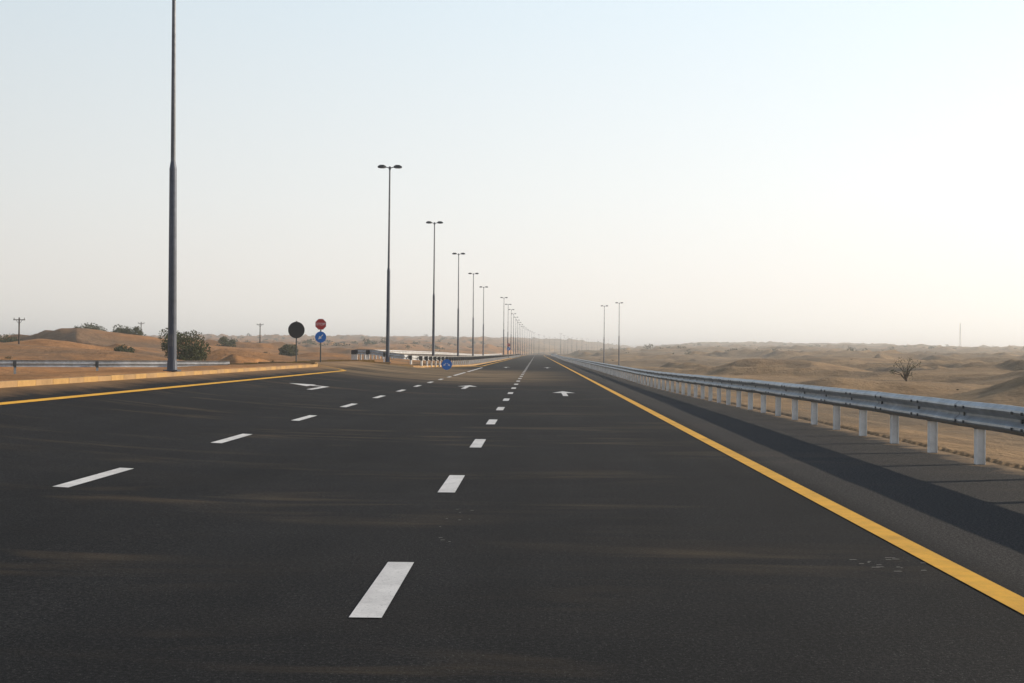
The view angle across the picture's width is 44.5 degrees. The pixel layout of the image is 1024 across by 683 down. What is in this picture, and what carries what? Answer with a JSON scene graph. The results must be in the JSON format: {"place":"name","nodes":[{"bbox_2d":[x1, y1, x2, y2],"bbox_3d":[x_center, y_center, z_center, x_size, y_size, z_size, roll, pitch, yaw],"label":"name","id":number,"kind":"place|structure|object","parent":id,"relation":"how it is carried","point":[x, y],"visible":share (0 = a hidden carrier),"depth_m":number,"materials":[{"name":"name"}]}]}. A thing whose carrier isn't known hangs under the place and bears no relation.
{"place":"outdoors","nodes":[
{"label":"outdoors","id":0,"kind":"place"},
{"bbox_2d":[0,351,1023,682],"bbox_3d":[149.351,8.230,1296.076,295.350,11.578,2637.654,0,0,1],"label":"highway road","id":1,"kind":"structure","parent":0,"point":[592,531],"depth_m":10.06,"materials":[{"name":"black asphalt"}]},
{"bbox_2d":[0,362,317,387],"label":"kerb","id":2,"kind":"structure","parent":1,"relation":"on","point":[19,383],"depth_m":35.56,"materials":[{"name":"paint"}]},
{"bbox_2d":[315,319,325,361],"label":"stop sign","id":3,"kind":"object","parent":1,"relation":"on","point":[320,336],"visible":0.98,"depth_m":80.27,"materials":[{"name":"metal"}]},
{"bbox_2d":[293,358,509,367],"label":"kerb","id":4,"kind":"structure","parent":1,"relation":"on","point":[408,365],"depth_m":88.27,"materials":[{"name":"paint"}]},
{"bbox_2d":[441,359,451,369],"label":"keep either side sign","id":5,"kind":"object","parent":1,"relation":"on","point":[446,364],"visible":0.98,"depth_m":90.10,"materials":[{"name":"metal"}]},
{"bbox_2d":[0,353,1023,617],"bbox_3d":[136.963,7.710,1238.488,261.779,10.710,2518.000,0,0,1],"label":"road markings","id":6,"kind":"structure","parent":1,"relation":"on","point":[378,595],"depth_m":10.78,"materials":[{"name":"white paint"}]},
{"bbox_2d":[551,353,1023,464],"bbox_3d":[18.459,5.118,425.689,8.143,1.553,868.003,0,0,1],"label":"guardrail","id":7,"kind":"object","parent":1,"relation":"on","point":[980,418],"visible":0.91,"depth_m":23.20,"materials":[{"name":"metal"}]},
{"bbox_2d":[0,328,1023,469],"bbox_3d":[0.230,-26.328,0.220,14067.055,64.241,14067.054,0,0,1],"label":"desert ground","id":8,"kind":"structure","parent":0,"point":[986,374],"depth_m":183.08,"materials":[{"name":"beige sand"}]},
{"bbox_2d":[0,334,22,342],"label":"acacia tree","id":9,"kind":"object","parent":8,"relation":"on","point":[11,339],"visible":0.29,"depth_m":252.89,"materials":[{"name":"green plant"}]},
{"bbox_2d":[13,317,24,343],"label":"utility pole","id":10,"kind":"object","parent":8,"relation":"on","point":[19,319],"visible":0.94,"depth_m":181.42,"materials":[{"name":"brown wood"}]},
{"bbox_2d":[74,322,106,330],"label":"acacia tree","id":11,"kind":"object","parent":8,"relation":"on","point":[87,326],"visible":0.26,"depth_m":301.62,"materials":[{"name":"green plant"}]},
{"bbox_2d":[0,360,229,373],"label":"guardrail","id":12,"kind":"object","parent":8,"relation":"on","point":[97,364],"visible":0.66,"depth_m":65.55,"materials":[{"name":"metal"}]},
{"bbox_2d":[111,324,130,332],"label":"acacia tree","id":13,"kind":"object","parent":8,"relation":"on","point":[117,329],"visible":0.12,"depth_m":291.52,"materials":[{"name":"green plant"}]},
{"bbox_2d":[114,344,134,352],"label":"acacia tree","id":14,"kind":"object","parent":8,"relation":"on","point":[125,349],"visible":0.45,"depth_m":176.14,"materials":[{"name":"green plant"}]},
{"bbox_2d":[118,326,145,335],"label":"acacia tree","id":15,"kind":"object","parent":8,"relation":"on","point":[136,331],"visible":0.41,"depth_m":275.82,"materials":[{"name":"green plant"}]},
{"bbox_2d":[163,0,180,370],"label":"street lamp","id":16,"kind":"object","parent":8,"relation":"on","point":[172,323],"visible":0.98,"depth_m":40.48,"materials":[{"name":"metal"}]},
{"bbox_2d":[158,328,210,360],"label":"acacia tree","id":17,"kind":"object","parent":8,"relation":"on","point":[190,350],"visible":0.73,"depth_m":130.37,"materials":[{"name":"green plant"}]},
{"bbox_2d":[215,336,235,346],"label":"acacia tree","id":18,"kind":"object","parent":8,"relation":"on","point":[223,341],"visible":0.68,"depth_m":300.13,"materials":[{"name":"green plant"}]},
{"bbox_2d":[257,323,263,342],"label":"utility pole","id":19,"kind":"object","parent":8,"relation":"on","point":[260,324],"visible":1,"depth_m":311.32,"materials":[{"name":"brown wood"}]},
{"bbox_2d":[278,344,298,355],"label":"acacia tree","id":20,"kind":"object","parent":8,"relation":"on","point":[287,350],"visible":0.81,"depth_m":240.33,"materials":[{"name":"green plant"}]},
{"bbox_2d":[288,321,304,361],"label":"round traffic sign","id":21,"kind":"object","parent":8,"relation":"on","point":[296,329],"visible":0.97,"depth_m":75.28,"materials":[{"name":"metal"}]},
{"bbox_2d":[378,165,401,362],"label":"street lamp","id":22,"kind":"object","parent":8,"relation":"on","point":[387,359],"visible":0.93,"depth_m":89.14,"materials":[{"name":"metal"}]},
{"bbox_2d":[356,350,500,359],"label":"guardrail","id":23,"kind":"object","parent":8,"relation":"on","point":[423,353],"visible":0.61,"depth_m":148.25,"materials":[{"name":"metal"}]},
{"bbox_2d":[426,221,442,355],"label":"street lamp","id":24,"kind":"object","parent":8,"relation":"on","point":[433,314],"visible":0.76,"depth_m":127.14,"materials":[{"name":"metal"}]},
{"bbox_2d":[351,349,519,366],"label":"guardrail","id":25,"kind":"object","parent":8,"relation":"on","point":[469,360],"visible":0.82,"depth_m":98.06,"materials":[{"name":"metal"}]},
{"bbox_2d":[452,253,464,355],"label":"street lamp","id":26,"kind":"object","parent":8,"relation":"on","point":[458,308],"visible":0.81,"depth_m":166.13,"materials":[{"name":"metal"}]},
{"bbox_2d":[468,273,478,355],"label":"street lamp","id":27,"kind":"object","parent":8,"relation":"on","point":[473,318],"visible":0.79,"depth_m":206.12,"materials":[{"name":"metal"}]},
{"bbox_2d":[480,286,486,355],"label":"street lamp","id":28,"kind":"object","parent":8,"relation":"on","point":[483,321],"visible":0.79,"depth_m":246.15,"materials":[{"name":"metal"}]},
{"bbox_2d":[5,343,997,389],"bbox_3d":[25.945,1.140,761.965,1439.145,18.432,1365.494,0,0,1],"label":"desert scrub","id":29,"kind":"object","parent":8,"relation":"on","point":[7,357],"visible":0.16,"depth_m":157.17,"materials":[{"name":"green plant"}]},
{"bbox_2d":[500,297,507,354],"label":"street lamp","id":30,"kind":"object","parent":8,"relation":"on","point":[503,332],"visible":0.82,"depth_m":288.02,"materials":[{"name":"metal"}]},
{"bbox_2d":[0,333,1023,353],"bbox_3d":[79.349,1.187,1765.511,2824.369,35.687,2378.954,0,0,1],"label":"distant trees","id":31,"kind":"object","parent":8,"relation":"on","point":[309,341],"visible":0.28,"depth_m":797.69,"materials":[{"name":"green plant"}]},
{"bbox_2d":[511,313,515,353],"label":"street lamp","id":32,"kind":"object","parent":8,"relation":"on","point":[513,332],"visible":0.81,"depth_m":408.03,"materials":[{"name":"metal"}]},
{"bbox_2d":[517,320,517,353],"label":"street lamp","id":33,"kind":"object","parent":8,"relation":"on","point":[517,336],"visible":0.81,"depth_m":488.03,"materials":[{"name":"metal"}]},
{"bbox_2d":[601,305,607,362],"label":"street lamp","id":34,"kind":"object","parent":8,"relation":"on","point":[604,337],"visible":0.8,"depth_m":289.60,"materials":[{"name":"metal"}]},
{"bbox_2d":[616,302,622,365],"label":"street lamp","id":35,"kind":"object","parent":8,"relation":"on","point":[619,347],"visible":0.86,"depth_m":274.52,"materials":[{"name":"metal"}]},
{"bbox_2d":[889,357,920,380],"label":"acacia tree","id":36,"kind":"object","parent":8,"relation":"on","point":[905,374],"visible":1,"depth_m":103.26,"materials":[{"name":"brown plant"}]},
{"bbox_2d":[0,0,1023,346],"label":"sky","id":37,"kind":"structure","parent":0,"point":[785,171],"materials":[{"name":"white"}]},
{"bbox_2d":[502,349,599,354],"bbox_3d":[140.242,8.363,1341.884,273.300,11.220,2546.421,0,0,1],"label":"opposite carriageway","id":38,"kind":"structure","parent":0,"point":[552,351],"depth_m":1193.61,"materials":[{"name":"grey asphalt"}]}
]}

